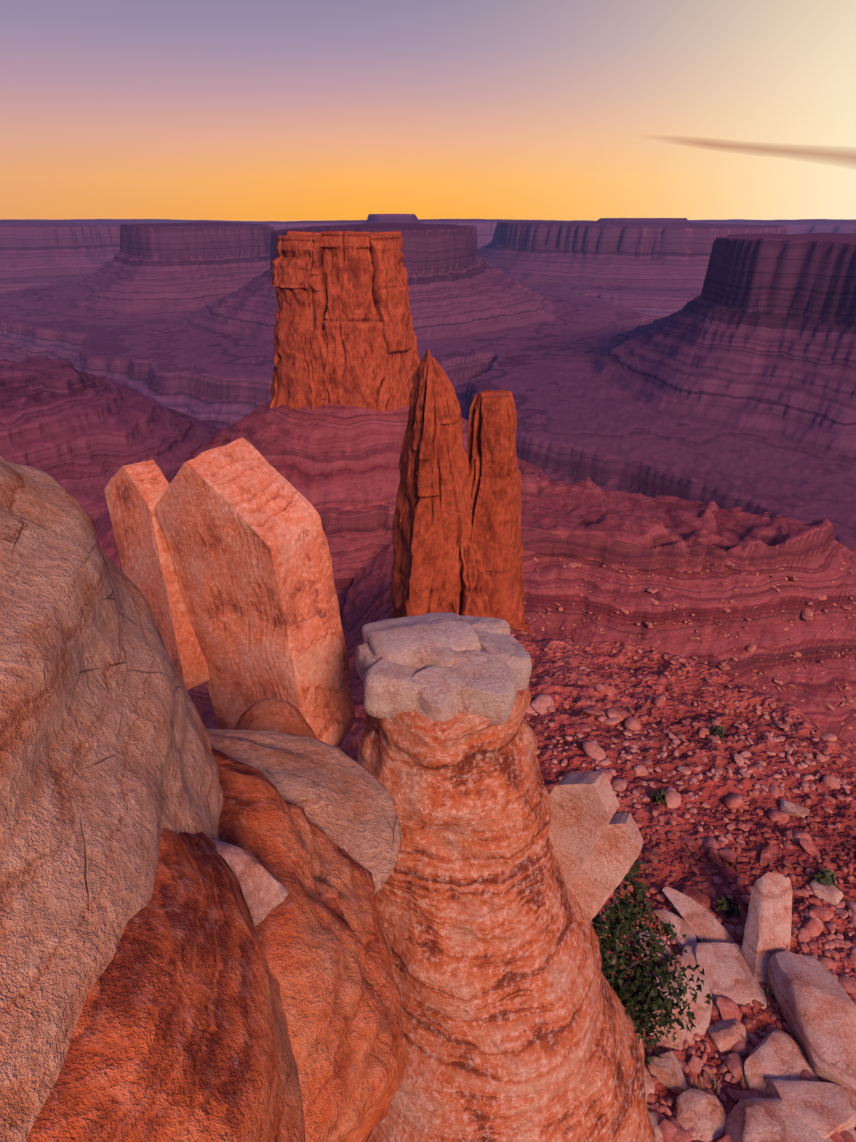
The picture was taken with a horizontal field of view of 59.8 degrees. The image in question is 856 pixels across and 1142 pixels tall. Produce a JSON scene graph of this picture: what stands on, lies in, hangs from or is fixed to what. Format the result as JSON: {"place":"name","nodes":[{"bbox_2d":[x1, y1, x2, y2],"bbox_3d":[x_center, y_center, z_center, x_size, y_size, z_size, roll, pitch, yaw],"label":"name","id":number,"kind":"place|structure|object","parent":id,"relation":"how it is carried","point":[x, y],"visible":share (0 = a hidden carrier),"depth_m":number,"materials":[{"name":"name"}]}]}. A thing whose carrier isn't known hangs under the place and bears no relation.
{"place":"outdoors","nodes":[
{"label":"outdoors","id":0,"kind":"place"},
{"bbox_2d":[0,456,223,1141],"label":"boulder","id":1,"kind":"object","parent":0,"point":[109,771],"visible":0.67,"depth_m":2.13,"materials":[{"name":"stone"}]},
{"bbox_2d":[210,839,288,926],"bbox_3d":[-1.066,2.097,2.757,1.526,2.218,1.626,-7,40,-27],"label":"rock","id":2,"kind":"object","parent":1,"relation":"attached to","point":[264,891],"visible":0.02,"depth_m":2.80,"materials":[{"name":"stone"}]},
{"bbox_2d":[206,728,400,894],"bbox_3d":[-1.724,1.479,3.658,3.379,0.598,1.883,-6,31,-28],"label":"ledge lip","id":3,"kind":"object","parent":1,"relation":"on","point":[344,800],"visible":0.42,"depth_m":4.24,"materials":[{"name":"beige stone"}]},
{"bbox_2d":[212,748,404,1141],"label":"ledge","id":4,"kind":"object","parent":1,"relation":"attached to","point":[320,935],"visible":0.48,"depth_m":2.94,"materials":[{"name":"orange stone"}]},
{"bbox_2d":[26,828,304,1141],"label":"ledge","id":5,"kind":"object","parent":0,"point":[180,1034],"visible":0.69,"depth_m":1.90,"materials":[{"name":"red stone"}]},
{"bbox_2d":[0,214,855,1141],"bbox_3d":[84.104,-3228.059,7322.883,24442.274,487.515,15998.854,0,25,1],"label":"canyon terrain","id":6,"kind":"structure","parent":0,"point":[682,390],"depth_m":872.90,"materials":[{"name":"red stone"}]},
{"bbox_2d":[104,460,209,689],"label":"slab","id":7,"kind":"structure","parent":6,"relation":"on","point":[134,493],"depth_m":8.76,"materials":[{"name":"stone"}]},
{"bbox_2d":[155,437,355,747],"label":"slab","id":8,"kind":"structure","parent":6,"relation":"on","point":[240,522],"depth_m":8.20,"materials":[{"name":"stone"}]},
{"bbox_2d":[234,699,317,739],"bbox_3d":[-1.277,3.055,6.836,1.236,4.364,1.581,-5,26,-10],"label":"boulder","id":9,"kind":"object","parent":6,"relation":"on","point":[279,715],"visible":0.08,"depth_m":5.88,"materials":[{"name":"orange stone"}]},
{"bbox_2d":[270,231,419,411],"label":"butte","id":10,"kind":"object","parent":6,"relation":"on","point":[344,333],"depth_m":385.99,"materials":[{"name":"orange stone"}]},
{"bbox_2d":[390,349,472,618],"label":"spire","id":11,"kind":"structure","parent":6,"relation":"on","point":[433,522],"depth_m":134.12,"materials":[{"name":"orange stone"}]},
{"bbox_2d":[398,539,529,633],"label":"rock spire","id":12,"kind":"structure","parent":6,"relation":"on","point":[474,601],"depth_m":139.33,"materials":[{"name":"orange stone"}]},
{"bbox_2d":[467,390,523,629],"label":"spire","id":13,"kind":"structure","parent":12,"relation":"on","point":[495,484],"depth_m":136.10,"materials":[{"name":"orange stone"}]},
{"bbox_2d":[358,686,655,1141],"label":"hoodoo","id":14,"kind":"object","parent":6,"relation":"on","point":[516,1021],"depth_m":7.48,"materials":[{"name":"stone"}]},
{"bbox_2d":[355,642,378,680],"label":"caprock","id":15,"kind":"structure","parent":14,"relation":"on","point":[366,660],"depth_m":7.61,"materials":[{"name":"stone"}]},
{"bbox_2d":[363,657,427,718],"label":"caprock","id":16,"kind":"structure","parent":14,"relation":"on","point":[390,689],"depth_m":7.11,"materials":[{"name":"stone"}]},
{"bbox_2d":[361,612,480,668],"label":"caprock","id":17,"kind":"structure","parent":14,"relation":"on","point":[410,641],"depth_m":7.58,"materials":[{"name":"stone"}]},
{"bbox_2d":[412,664,458,721],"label":"caprock","id":18,"kind":"structure","parent":14,"relation":"on","point":[437,701],"depth_m":7.07,"materials":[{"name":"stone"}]},
{"bbox_2d":[425,646,466,667],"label":"caprock","id":19,"kind":"structure","parent":14,"relation":"on","point":[444,656],"depth_m":7.34,"materials":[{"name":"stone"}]},
{"bbox_2d":[444,650,517,725],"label":"caprock","id":20,"kind":"structure","parent":14,"relation":"on","point":[483,683],"depth_m":7.10,"materials":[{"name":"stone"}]},
{"bbox_2d":[459,615,509,634],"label":"caprock","id":21,"kind":"structure","parent":14,"relation":"on","point":[492,625],"depth_m":8.09,"materials":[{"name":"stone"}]},
{"bbox_2d":[475,630,531,690],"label":"caprock","id":22,"kind":"structure","parent":14,"relation":"on","point":[510,651],"depth_m":7.51,"materials":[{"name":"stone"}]},
{"bbox_2d":[549,771,619,887],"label":"lean slab","id":23,"kind":"structure","parent":14,"relation":"on","point":[584,806],"depth_m":8.41,"materials":[{"name":"stone"}]},
{"bbox_2d":[569,812,643,921],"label":"lean slab","id":24,"kind":"structure","parent":14,"relation":"on","point":[614,854],"depth_m":8.78,"materials":[{"name":"stone"}]},
{"bbox_2d":[592,861,712,1064],"bbox_3d":[2.489,5.246,9.687,2.497,2.568,1.869,-7,26,-15],"label":"shrub","id":25,"kind":"object","parent":6,"relation":"on","point":[639,988],"visible":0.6,"depth_m":9.66,"materials":[{"name":"green plant"}]},
{"bbox_2d":[510,558,855,1141],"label":"slope stones","id":26,"kind":"object","parent":6,"relation":"on","point":[672,1129],"visible":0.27,"depth_m":13.32,"materials":[{"name":"stone"}]},
{"bbox_2d":[651,725,841,918],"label":"slope shrubs","id":27,"kind":"object","parent":6,"relation":"on","point":[723,902],"visible":0.71,"depth_m":12.35,"materials":[{"name":"green plant"}]},
{"bbox_2d":[639,799,855,1141],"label":"boulders","id":28,"kind":"object","parent":6,"relation":"on","point":[817,1006],"visible":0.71,"depth_m":10.00,"materials":[{"name":"stone"}]},
{"bbox_2d":[655,982,841,1120],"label":"dry grass tufts","id":29,"kind":"object","parent":6,"relation":"on","point":[714,1082],"visible":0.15,"depth_m":9.48,"materials":[{"name":"beige plant"}]},
{"bbox_2d":[0,0,855,220],"label":"sky","id":30,"kind":"structure","parent":0,"point":[227,110],"materials":[{"name":"orange"}]}
]}

